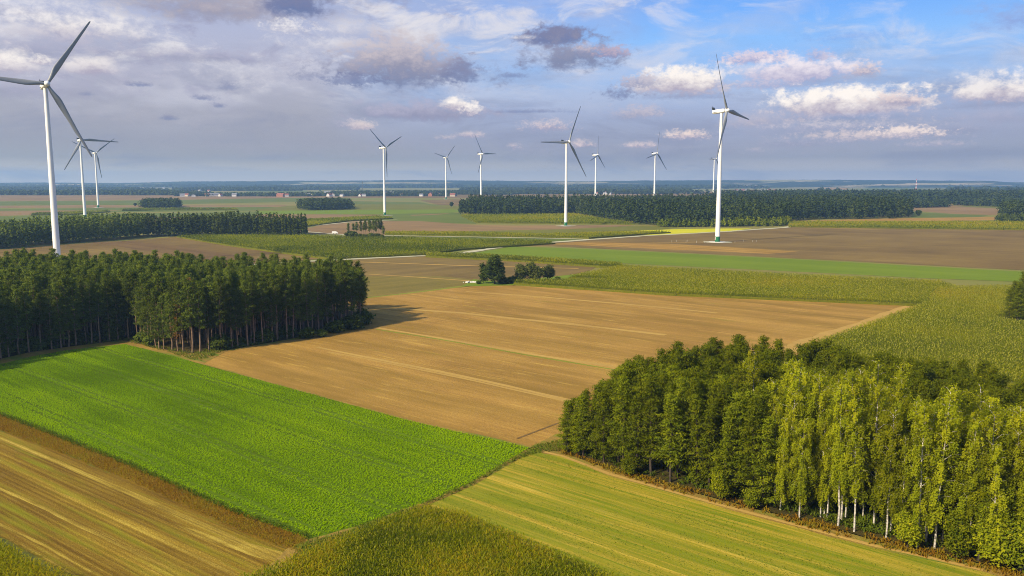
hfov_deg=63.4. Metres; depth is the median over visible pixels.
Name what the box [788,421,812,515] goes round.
birch tree
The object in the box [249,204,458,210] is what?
meadow
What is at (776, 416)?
birch tree
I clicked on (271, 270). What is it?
pine tree
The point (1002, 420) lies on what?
birch tree
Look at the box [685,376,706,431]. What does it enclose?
pine tree
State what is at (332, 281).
pine tree
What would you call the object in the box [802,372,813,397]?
birch tree
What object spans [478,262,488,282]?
poplar tree
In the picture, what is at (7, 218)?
meadow
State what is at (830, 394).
birch tree
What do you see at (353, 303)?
pine tree
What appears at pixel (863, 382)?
birch tree
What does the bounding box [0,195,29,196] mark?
field
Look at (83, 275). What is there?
pine tree
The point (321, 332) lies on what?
bush
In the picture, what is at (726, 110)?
wind turbine
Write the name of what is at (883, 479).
birch tree
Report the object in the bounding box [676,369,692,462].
pine tree
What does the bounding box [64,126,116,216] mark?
wind turbine
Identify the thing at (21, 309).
pine tree
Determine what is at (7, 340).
pine tree
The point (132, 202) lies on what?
meadow
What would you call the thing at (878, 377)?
birch tree
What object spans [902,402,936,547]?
birch tree
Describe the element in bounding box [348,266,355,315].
pine tree
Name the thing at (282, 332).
bush
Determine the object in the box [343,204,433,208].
field
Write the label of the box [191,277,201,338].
pine tree
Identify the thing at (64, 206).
field
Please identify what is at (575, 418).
pine tree
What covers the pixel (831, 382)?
birch tree
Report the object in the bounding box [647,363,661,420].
pine tree
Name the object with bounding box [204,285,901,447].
golden field
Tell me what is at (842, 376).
birch tree
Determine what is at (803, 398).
birch tree
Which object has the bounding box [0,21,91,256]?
wind turbine
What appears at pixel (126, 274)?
pine tree
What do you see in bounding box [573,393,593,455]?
pine tree
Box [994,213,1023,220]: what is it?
forest
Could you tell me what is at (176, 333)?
pine tree
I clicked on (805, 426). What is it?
birch tree
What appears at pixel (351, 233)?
bush
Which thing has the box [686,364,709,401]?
pine tree
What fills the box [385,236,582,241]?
meadow
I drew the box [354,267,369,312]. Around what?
pine tree
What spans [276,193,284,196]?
house
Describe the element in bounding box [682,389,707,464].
pine tree
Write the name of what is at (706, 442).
pine tree
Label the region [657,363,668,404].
pine tree
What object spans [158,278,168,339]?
pine tree
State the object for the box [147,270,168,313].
pine tree
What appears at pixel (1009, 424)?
birch tree
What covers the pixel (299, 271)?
pine tree
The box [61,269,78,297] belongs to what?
pine tree
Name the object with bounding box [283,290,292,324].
pine tree
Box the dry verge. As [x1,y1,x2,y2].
[0,416,305,548]
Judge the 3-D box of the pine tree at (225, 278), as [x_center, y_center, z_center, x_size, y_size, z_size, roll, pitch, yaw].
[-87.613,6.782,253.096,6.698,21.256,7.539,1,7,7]
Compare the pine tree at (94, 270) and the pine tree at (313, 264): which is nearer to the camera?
the pine tree at (94, 270)
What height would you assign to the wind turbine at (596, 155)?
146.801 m
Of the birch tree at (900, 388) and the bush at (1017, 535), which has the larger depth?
the birch tree at (900, 388)
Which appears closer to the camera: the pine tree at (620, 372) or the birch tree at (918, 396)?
the birch tree at (918, 396)
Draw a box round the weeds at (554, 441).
[353,439,563,528]
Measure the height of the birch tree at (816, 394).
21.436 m
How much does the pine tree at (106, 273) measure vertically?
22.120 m
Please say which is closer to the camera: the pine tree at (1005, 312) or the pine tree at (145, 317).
the pine tree at (145, 317)
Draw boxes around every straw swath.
[0,436,248,542]
[0,488,168,568]
[0,523,91,571]
[170,522,282,559]
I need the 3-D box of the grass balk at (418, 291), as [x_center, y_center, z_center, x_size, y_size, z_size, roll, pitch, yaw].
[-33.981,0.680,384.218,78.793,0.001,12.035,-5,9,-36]
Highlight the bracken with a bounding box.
[559,448,1023,575]
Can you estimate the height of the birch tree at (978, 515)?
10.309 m
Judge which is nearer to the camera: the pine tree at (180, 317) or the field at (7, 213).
the pine tree at (180, 317)
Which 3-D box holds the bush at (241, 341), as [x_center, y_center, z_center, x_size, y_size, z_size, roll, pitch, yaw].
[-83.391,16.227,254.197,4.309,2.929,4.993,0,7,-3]
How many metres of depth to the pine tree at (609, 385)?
148.04 m
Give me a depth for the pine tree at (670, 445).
136.76 m
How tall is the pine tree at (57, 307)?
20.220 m
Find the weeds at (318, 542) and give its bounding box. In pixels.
[287,505,461,562]
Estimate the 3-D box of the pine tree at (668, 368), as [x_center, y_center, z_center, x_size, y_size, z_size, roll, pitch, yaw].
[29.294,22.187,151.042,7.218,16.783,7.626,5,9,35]
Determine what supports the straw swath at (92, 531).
on the stubble field at (17, 516)
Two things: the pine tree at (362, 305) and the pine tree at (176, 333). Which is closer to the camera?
the pine tree at (176, 333)
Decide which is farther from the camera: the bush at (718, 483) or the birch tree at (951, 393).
the bush at (718, 483)
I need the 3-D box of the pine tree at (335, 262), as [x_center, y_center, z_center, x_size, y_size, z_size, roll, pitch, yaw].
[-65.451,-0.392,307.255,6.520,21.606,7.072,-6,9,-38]
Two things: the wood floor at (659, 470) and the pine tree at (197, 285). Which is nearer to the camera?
the wood floor at (659, 470)
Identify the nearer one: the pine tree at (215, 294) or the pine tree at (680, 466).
the pine tree at (680, 466)
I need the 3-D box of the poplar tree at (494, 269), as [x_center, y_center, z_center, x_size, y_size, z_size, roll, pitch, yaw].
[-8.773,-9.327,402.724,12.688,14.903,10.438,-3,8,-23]
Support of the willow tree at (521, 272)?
on the grass bank
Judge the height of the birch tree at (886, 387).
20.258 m
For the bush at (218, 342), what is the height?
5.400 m
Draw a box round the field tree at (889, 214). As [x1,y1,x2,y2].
[885,210,893,217]
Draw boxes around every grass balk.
[196,362,531,447]
[307,449,530,541]
[368,286,464,297]
[376,329,613,369]
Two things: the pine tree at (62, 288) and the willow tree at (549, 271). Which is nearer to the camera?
the pine tree at (62, 288)
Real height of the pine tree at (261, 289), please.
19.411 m
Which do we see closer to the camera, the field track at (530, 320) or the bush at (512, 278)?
the field track at (530, 320)
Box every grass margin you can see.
[261,504,595,575]
[534,432,1017,575]
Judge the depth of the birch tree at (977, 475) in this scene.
108.50 m
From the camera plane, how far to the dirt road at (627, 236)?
749.73 m
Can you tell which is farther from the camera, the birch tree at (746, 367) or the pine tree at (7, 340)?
the pine tree at (7, 340)
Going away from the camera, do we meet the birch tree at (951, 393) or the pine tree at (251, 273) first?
the birch tree at (951, 393)
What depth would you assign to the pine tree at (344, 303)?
280.98 m
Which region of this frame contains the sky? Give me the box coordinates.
[0,0,1023,182]
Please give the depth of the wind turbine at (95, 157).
1550.10 m
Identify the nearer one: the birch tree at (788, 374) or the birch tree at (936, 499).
the birch tree at (936, 499)
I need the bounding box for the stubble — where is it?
[0,438,283,575]
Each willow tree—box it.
[514,263,528,278]
[525,260,544,279]
[541,264,555,278]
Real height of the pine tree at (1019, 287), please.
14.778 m
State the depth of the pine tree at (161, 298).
246.05 m
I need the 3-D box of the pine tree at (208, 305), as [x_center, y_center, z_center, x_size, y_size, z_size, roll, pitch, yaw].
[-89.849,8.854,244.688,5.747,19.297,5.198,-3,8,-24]
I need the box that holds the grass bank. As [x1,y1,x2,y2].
[462,273,587,285]
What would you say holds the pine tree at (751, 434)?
on the wood floor at (659, 470)
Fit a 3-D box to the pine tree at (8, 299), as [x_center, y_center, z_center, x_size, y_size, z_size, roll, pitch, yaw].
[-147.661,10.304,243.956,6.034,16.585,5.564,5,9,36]
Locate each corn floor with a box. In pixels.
[0,555,49,575]
[276,515,593,575]
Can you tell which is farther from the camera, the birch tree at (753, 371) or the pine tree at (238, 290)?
the pine tree at (238, 290)
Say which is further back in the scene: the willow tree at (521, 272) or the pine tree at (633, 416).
the willow tree at (521, 272)
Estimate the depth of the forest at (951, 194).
1910.90 m
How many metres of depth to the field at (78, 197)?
2535.77 m
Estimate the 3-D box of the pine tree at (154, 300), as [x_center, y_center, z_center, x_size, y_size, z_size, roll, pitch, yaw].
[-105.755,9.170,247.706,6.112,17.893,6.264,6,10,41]
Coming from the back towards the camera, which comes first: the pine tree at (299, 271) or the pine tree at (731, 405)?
the pine tree at (299, 271)
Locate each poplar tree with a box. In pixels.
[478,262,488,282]
[483,254,505,283]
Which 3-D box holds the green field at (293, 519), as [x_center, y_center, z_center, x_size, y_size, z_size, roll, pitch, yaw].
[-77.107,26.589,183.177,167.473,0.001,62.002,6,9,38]
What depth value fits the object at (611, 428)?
145.06 m
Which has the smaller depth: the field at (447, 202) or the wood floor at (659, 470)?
the wood floor at (659, 470)
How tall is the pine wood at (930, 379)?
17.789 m
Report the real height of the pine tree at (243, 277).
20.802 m
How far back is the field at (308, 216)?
1210.78 m
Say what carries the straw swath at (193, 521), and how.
on the stubble field at (17, 516)
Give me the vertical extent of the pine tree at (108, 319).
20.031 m
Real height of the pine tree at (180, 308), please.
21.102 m
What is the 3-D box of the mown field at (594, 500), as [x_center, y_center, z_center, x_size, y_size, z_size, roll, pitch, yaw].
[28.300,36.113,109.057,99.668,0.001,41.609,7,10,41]
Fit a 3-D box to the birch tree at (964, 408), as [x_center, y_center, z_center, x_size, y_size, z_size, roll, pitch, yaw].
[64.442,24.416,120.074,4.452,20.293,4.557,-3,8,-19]
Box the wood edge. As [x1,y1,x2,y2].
[0,324,364,363]
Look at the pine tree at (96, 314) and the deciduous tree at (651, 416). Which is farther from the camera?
the pine tree at (96, 314)
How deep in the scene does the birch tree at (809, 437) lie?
126.42 m
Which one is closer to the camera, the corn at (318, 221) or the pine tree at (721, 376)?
the pine tree at (721, 376)
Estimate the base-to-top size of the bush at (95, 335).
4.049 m
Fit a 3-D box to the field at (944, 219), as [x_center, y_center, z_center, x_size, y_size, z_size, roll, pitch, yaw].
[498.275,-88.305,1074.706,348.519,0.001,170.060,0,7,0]
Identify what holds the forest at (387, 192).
on the ground at (952, 282)
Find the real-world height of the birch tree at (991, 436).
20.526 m
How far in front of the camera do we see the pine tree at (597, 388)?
148.82 m
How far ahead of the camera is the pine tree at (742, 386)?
138.11 m
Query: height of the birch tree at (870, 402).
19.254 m
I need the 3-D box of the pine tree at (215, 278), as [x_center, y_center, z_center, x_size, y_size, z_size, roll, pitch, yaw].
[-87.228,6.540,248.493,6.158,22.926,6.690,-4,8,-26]
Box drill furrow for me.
[518,423,557,438]
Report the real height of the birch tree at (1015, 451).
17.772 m
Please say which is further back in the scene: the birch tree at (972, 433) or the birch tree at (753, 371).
the birch tree at (753, 371)
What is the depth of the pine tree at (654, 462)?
142.84 m
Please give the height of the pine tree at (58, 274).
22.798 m
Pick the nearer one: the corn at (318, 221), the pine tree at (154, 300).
the pine tree at (154, 300)
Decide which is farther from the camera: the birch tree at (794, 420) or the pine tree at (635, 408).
the pine tree at (635, 408)
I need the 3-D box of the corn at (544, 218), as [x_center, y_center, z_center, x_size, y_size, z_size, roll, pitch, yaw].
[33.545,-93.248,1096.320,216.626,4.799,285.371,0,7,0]
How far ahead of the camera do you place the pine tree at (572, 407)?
153.28 m
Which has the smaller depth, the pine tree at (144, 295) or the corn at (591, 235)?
the pine tree at (144, 295)
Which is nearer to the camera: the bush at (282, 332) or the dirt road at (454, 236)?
the bush at (282, 332)
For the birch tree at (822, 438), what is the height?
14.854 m
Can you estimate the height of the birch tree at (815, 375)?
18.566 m
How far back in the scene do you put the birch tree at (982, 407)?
111.33 m
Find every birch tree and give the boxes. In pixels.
[729,374,740,390]
[738,357,758,389]
[745,348,763,399]
[764,378,784,487]
[769,399,789,489]
[769,406,782,500]
[770,414,792,509]
[777,367,813,495]
[778,358,809,398]
[778,363,795,389]
[778,389,803,502]
[786,414,818,516]
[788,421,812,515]
[793,385,812,469]
[800,371,833,500]
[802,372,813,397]
[809,367,825,387]
[812,420,831,516]
[813,423,837,516]
[818,366,834,403]
[818,411,842,517]
[821,384,839,418]
[822,382,854,525]
[823,377,839,406]
[825,387,861,519]
[827,390,860,507]
[828,371,845,390]
[837,413,859,516]
[840,365,855,394]
[840,393,870,531]
[843,368,868,505]
[852,365,870,405]
[854,376,869,496]
[854,424,874,515]
[857,415,872,508]
[861,371,876,415]
[861,381,889,526]
[862,381,879,419]
[864,413,884,483]
[866,358,890,488]
[866,382,894,504]
[872,420,901,519]
[874,409,904,537]
[879,398,907,531]
[882,377,913,490]
[890,361,912,429]
[890,433,915,538]
[899,431,922,516]
[901,397,924,514]
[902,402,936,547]
[906,393,929,512]
[910,410,933,528]
[918,400,947,541]
[922,397,963,548]
[928,424,961,541]
[932,383,965,501]
[943,417,964,534]
[952,388,971,501]
[952,412,986,522]
[956,426,973,504]
[957,399,1003,536]
[958,444,992,554]
[961,402,981,444]
[969,376,1004,420]
[970,409,979,519]
[972,405,1015,555]
[973,396,1007,487]
[978,443,1011,547]
[983,409,1008,504]
[997,403,1023,505]
[997,405,1016,472]
[1000,427,1023,519]
[1003,402,1023,509]
[1013,457,1023,514]
[1013,474,1023,568]
[1018,466,1023,501]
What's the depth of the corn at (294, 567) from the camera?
108.33 m
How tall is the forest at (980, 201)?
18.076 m
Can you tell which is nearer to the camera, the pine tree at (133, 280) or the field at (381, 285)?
the pine tree at (133, 280)
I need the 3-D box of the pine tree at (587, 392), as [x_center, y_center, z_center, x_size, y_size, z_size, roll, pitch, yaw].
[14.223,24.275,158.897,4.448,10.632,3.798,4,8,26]
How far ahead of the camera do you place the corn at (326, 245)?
635.15 m
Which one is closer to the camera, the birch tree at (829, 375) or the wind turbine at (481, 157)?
the birch tree at (829, 375)
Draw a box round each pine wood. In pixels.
[0,247,342,342]
[632,334,1023,504]
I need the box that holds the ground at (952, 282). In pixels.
[0,188,1023,575]
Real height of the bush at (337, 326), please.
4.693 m
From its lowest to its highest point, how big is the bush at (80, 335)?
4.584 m
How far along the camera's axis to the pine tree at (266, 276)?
261.12 m
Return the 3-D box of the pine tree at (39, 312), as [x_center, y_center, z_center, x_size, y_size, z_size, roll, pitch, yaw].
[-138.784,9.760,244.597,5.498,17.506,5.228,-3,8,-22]
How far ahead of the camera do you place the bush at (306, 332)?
264.13 m
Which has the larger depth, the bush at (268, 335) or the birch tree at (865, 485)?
the bush at (268, 335)
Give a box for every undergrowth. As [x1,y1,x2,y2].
[2,329,328,359]
[564,442,1011,564]
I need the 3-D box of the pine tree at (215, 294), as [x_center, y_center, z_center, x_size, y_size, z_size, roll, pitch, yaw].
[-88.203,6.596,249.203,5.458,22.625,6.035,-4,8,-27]
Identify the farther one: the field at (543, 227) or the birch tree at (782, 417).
the field at (543, 227)
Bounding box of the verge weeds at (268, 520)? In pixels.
[0,409,311,538]
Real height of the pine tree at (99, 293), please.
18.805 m
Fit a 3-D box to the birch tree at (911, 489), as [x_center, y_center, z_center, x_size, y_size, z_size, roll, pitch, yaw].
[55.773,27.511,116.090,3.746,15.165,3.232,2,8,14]
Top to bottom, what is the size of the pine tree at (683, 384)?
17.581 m
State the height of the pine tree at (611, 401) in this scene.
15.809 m
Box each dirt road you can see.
[254,255,424,264]
[308,231,590,239]
[460,226,787,252]
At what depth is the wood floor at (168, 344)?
269.15 m
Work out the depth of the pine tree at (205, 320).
248.58 m
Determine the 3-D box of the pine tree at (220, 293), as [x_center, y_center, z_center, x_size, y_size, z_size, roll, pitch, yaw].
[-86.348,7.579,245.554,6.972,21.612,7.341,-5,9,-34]
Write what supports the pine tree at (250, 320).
on the wood floor at (168, 344)
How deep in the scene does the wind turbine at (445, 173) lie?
2297.99 m
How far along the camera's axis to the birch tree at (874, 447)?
118.17 m
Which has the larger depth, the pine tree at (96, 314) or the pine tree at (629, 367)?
the pine tree at (96, 314)
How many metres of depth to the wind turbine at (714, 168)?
2093.60 m
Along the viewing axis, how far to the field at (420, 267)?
482.16 m
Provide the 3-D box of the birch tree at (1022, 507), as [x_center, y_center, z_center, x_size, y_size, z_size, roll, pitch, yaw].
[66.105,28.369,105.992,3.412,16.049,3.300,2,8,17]
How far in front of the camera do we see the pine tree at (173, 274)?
263.74 m
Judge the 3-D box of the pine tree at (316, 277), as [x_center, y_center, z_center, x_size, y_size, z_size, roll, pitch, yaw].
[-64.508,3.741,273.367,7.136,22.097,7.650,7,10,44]
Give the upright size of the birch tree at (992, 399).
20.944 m
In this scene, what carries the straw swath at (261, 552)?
on the stubble field at (17, 516)
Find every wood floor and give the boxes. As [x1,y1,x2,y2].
[2,311,356,357]
[562,433,1023,572]
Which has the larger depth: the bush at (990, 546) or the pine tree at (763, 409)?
the pine tree at (763, 409)
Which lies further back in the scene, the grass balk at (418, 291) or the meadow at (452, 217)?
the meadow at (452, 217)
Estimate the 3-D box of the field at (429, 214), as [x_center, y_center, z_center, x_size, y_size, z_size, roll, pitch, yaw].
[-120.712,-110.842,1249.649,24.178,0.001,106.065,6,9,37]
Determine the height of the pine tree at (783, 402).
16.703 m
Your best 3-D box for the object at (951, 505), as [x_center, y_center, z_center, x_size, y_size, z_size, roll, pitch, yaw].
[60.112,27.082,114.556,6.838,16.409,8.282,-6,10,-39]
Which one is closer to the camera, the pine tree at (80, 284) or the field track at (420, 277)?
the pine tree at (80, 284)
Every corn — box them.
[0,539,79,575]
[30,209,110,215]
[121,207,237,210]
[177,233,555,258]
[216,215,392,233]
[239,503,621,575]
[385,230,670,238]
[425,251,623,267]
[461,212,634,224]
[514,264,941,305]
[788,220,1023,229]
[804,281,1023,387]
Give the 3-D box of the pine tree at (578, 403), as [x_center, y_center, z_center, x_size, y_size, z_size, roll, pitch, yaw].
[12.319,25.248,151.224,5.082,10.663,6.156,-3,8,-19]
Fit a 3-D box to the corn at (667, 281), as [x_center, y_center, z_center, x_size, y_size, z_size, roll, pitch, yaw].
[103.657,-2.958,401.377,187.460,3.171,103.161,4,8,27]
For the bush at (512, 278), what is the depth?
407.25 m
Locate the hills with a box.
[0,180,1023,187]
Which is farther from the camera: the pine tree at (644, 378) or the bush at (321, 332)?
the bush at (321, 332)
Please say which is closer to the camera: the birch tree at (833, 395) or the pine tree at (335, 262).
the birch tree at (833, 395)
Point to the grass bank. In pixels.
(488, 283)
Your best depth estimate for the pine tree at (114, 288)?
259.76 m
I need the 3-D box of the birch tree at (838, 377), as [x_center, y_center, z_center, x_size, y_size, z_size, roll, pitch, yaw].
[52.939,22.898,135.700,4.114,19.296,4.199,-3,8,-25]
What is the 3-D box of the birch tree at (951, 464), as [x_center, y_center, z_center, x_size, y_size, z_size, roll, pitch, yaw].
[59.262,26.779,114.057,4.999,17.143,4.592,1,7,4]
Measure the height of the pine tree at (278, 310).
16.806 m
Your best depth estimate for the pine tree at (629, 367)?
150.50 m
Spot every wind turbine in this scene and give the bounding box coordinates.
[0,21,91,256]
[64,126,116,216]
[73,139,113,207]
[371,131,400,215]
[435,147,453,198]
[475,136,493,194]
[543,106,585,225]
[590,137,604,195]
[647,132,666,195]
[709,54,748,242]
[711,146,718,191]
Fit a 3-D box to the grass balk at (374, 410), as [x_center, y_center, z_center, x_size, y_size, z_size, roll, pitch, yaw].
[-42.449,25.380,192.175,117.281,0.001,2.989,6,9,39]
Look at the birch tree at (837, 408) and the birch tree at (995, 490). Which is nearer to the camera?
the birch tree at (995, 490)
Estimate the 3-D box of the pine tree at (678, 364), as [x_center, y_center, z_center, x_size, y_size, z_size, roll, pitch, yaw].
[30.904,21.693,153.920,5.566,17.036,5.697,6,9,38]
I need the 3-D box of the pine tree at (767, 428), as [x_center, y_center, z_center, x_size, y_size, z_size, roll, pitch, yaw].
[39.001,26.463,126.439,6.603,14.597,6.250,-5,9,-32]
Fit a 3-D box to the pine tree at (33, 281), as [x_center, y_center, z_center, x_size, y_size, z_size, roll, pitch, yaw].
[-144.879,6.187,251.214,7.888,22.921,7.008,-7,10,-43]
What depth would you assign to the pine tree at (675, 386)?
141.66 m
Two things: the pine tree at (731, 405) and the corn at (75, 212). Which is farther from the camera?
the corn at (75, 212)
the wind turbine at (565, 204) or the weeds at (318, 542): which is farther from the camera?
the wind turbine at (565, 204)
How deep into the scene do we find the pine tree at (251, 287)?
253.33 m
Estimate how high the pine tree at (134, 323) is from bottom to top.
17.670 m
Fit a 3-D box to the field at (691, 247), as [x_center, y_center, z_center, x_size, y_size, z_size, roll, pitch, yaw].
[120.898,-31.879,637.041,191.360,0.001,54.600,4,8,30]
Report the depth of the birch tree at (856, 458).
116.83 m
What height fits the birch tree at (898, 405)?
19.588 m
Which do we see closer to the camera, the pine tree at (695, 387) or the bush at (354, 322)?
the pine tree at (695, 387)
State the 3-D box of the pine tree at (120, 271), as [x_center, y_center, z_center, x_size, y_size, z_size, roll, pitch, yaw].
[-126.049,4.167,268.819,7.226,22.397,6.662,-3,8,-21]
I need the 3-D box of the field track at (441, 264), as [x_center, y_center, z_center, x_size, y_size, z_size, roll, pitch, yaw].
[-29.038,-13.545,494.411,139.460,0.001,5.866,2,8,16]
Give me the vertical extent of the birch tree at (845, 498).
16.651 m
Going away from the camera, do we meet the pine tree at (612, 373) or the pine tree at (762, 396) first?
the pine tree at (762, 396)
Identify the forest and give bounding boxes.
[0,183,1023,190]
[0,186,746,194]
[0,211,146,246]
[138,197,182,207]
[143,210,308,235]
[174,189,594,196]
[295,197,354,209]
[458,192,913,224]
[657,215,791,226]
[706,188,1023,202]
[908,198,950,207]
[953,197,1023,205]
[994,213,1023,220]
[996,199,1023,215]
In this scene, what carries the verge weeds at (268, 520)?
on the dry verge
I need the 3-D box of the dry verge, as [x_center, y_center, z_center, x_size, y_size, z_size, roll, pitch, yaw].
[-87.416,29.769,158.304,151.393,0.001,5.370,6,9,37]
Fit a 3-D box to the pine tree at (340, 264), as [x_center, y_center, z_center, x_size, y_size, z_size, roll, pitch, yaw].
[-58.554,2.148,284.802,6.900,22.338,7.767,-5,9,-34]
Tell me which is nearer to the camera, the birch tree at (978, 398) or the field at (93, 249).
the birch tree at (978, 398)
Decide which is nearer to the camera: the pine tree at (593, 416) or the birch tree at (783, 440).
the birch tree at (783, 440)
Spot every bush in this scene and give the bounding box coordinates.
[12,340,29,352]
[64,330,88,343]
[85,330,102,340]
[133,329,149,343]
[141,333,165,345]
[207,332,234,349]
[234,337,246,344]
[250,328,275,341]
[278,324,297,337]
[298,327,316,338]
[317,329,327,336]
[323,320,345,332]
[340,313,364,329]
[348,231,356,236]
[351,308,375,323]
[498,277,510,283]
[509,275,516,282]
[620,453,638,474]
[710,464,730,499]
[743,486,761,507]
[892,509,924,547]
[939,507,977,558]
[968,511,1015,566]
[994,509,1023,572]
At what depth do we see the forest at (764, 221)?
919.21 m
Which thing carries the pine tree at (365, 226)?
on the ground at (952, 282)
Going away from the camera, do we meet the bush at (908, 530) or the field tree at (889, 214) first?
the bush at (908, 530)
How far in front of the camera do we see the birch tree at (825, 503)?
122.70 m
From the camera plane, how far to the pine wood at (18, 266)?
290.41 m
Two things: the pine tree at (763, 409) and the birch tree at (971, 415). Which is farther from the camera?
the pine tree at (763, 409)
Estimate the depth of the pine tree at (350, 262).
307.23 m
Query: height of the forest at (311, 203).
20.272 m
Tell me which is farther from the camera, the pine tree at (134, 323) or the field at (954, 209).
the field at (954, 209)
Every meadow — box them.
[0,198,346,205]
[0,212,255,223]
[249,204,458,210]
[255,209,457,213]
[329,201,438,209]
[347,212,475,223]
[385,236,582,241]
[911,212,987,217]
[961,205,998,208]
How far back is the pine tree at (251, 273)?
258.81 m
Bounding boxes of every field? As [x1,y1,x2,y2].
[0,194,355,200]
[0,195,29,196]
[0,205,286,207]
[0,207,272,211]
[0,210,120,215]
[0,237,317,265]
[0,344,528,538]
[0,431,285,575]
[93,241,267,263]
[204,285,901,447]
[206,214,382,223]
[247,190,306,191]
[256,214,378,218]
[280,256,594,309]
[300,221,536,234]
[337,194,699,197]
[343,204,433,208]
[365,276,472,296]
[411,213,448,215]
[421,199,464,205]
[427,448,995,575]
[465,226,675,233]
[473,247,1021,280]
[516,191,724,194]
[518,225,631,229]
[534,227,1023,269]
[556,242,794,253]
[621,228,749,234]
[811,217,994,221]
[858,188,922,189]
[913,204,999,214]
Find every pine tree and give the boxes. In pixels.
[0,290,9,316]
[0,298,16,356]
[4,296,15,350]
[7,287,29,353]
[10,288,30,340]
[15,284,34,352]
[24,271,44,336]
[29,289,46,336]
[31,292,49,349]
[40,287,61,348]
[46,281,69,347]
[50,296,62,344]
[51,272,66,344]
[52,275,79,346]
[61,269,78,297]
[63,275,88,344]
[72,278,92,341]
[78,270,92,337]
[80,279,96,342]
[88,283,107,342]
[89,267,108,327]
[90,290,102,330]
[94,270,117,313]
[96,277,118,340]
[105,276,125,339]
[115,267,132,334]
[118,271,133,334]
[118,271,141,334]
[118,278,133,336]
[118,280,133,338]
[131,275,148,332]
[131,286,145,330]
[137,282,162,332]
[138,288,152,332]
[143,289,161,346]
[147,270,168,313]
[147,289,164,347]
[151,295,172,348]
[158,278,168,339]
[160,291,177,349]
[163,281,182,345]
[166,271,179,334]
[167,281,190,351]
[170,275,185,342]
[170,300,183,350]
[176,276,188,342]
[179,277,203,351]
[180,281,196,345]
[190,280,207,351]
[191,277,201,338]
[194,291,213,347]
[199,286,214,349]
[208,278,230,349]
[209,272,229,333]
[210,273,224,334]
[211,293,218,333]
[222,276,231,333]
[223,281,239,347]
[226,277,236,341]
[228,289,246,345]
[230,276,240,338]
[234,286,249,337]
[238,279,255,345]
[240,275,248,339]
[242,290,259,342]
[243,281,263,343]
[247,269,257,338]
[248,281,270,342]
[249,285,263,340]
[256,277,270,328]
[263,274,272,327]
[263,287,278,341]
[265,267,282,334]
[266,273,286,339]
[269,265,296,338]
[273,287,282,338]
[282,272,304,336]
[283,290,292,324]
[286,265,306,331]
[291,269,307,328]
[292,283,306,328]
[298,269,318,327]
[305,279,318,327]
[308,262,323,328]
[309,266,328,329]
[316,267,334,322]
[323,269,330,318]
[324,278,343,320]
[327,261,333,320]
[331,258,338,315]
[331,264,338,319]
[332,262,351,316]
[334,275,348,317]
[335,266,356,326]
[346,271,362,316]
[347,259,353,270]
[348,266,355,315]
[352,267,366,309]
[352,277,365,310]
[354,260,368,310]
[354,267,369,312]
[358,218,362,231]
[363,220,367,231]
[374,219,376,231]
[376,219,381,228]
[556,400,575,451]
[556,402,567,442]
[560,397,579,450]
[567,398,589,454]
[568,397,592,450]
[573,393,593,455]
[581,384,608,457]
[582,388,592,436]
[586,390,615,462]
[589,395,605,451]
[599,377,636,464]
[599,380,615,458]
[603,379,613,413]
[604,369,617,395]
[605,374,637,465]
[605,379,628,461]
[611,367,631,420]
[617,385,659,471]
[620,358,637,421]
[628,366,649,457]
[628,369,641,397]
[628,386,645,454]
[629,360,640,404]
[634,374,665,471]
[636,360,648,383]
[639,373,659,456]
[639,382,665,468]
[645,365,658,395]
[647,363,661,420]
[650,392,686,481]
[653,370,669,442]
[654,377,688,469]
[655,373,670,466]
[655,383,676,471]
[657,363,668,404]
[660,376,691,472]
[665,363,680,399]
[665,366,678,382]
[665,370,678,405]
[672,360,684,370]
[675,387,689,467]
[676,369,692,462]
[681,380,703,472]
[681,392,710,483]
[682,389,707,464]
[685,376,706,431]
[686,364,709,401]
[693,404,722,487]
[696,396,726,483]
[697,378,711,449]
[699,372,710,399]
[699,377,722,471]
[707,374,730,418]
[708,406,744,495]
[710,386,733,463]
[715,376,736,423]
[715,391,758,493]
[715,404,743,472]
[729,386,737,402]
[730,388,758,489]
[732,402,774,488]
[736,396,765,495]
[737,382,749,396]
[741,414,780,506]
[752,405,772,467]
[755,382,772,475]
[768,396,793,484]
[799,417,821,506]
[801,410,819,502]
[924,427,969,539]
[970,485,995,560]
[1000,288,1016,317]
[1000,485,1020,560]
[1004,280,1020,311]
[1009,281,1023,317]
[1014,276,1023,317]
[1015,269,1023,313]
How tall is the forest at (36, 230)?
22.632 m
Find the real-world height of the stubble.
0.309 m
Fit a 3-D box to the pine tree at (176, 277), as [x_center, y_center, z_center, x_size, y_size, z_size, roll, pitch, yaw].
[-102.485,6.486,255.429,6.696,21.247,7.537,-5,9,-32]
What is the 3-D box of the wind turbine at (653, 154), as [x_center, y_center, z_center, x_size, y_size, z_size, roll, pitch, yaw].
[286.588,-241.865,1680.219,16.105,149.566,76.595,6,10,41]
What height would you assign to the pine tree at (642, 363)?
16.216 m
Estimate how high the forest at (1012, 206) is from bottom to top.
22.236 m
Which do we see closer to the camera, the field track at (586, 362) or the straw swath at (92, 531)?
the straw swath at (92, 531)
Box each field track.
[315,347,571,400]
[329,352,574,402]
[368,262,578,268]
[371,274,468,280]
[376,327,617,367]
[378,306,666,334]
[466,291,717,312]
[541,451,982,570]
[782,306,913,352]

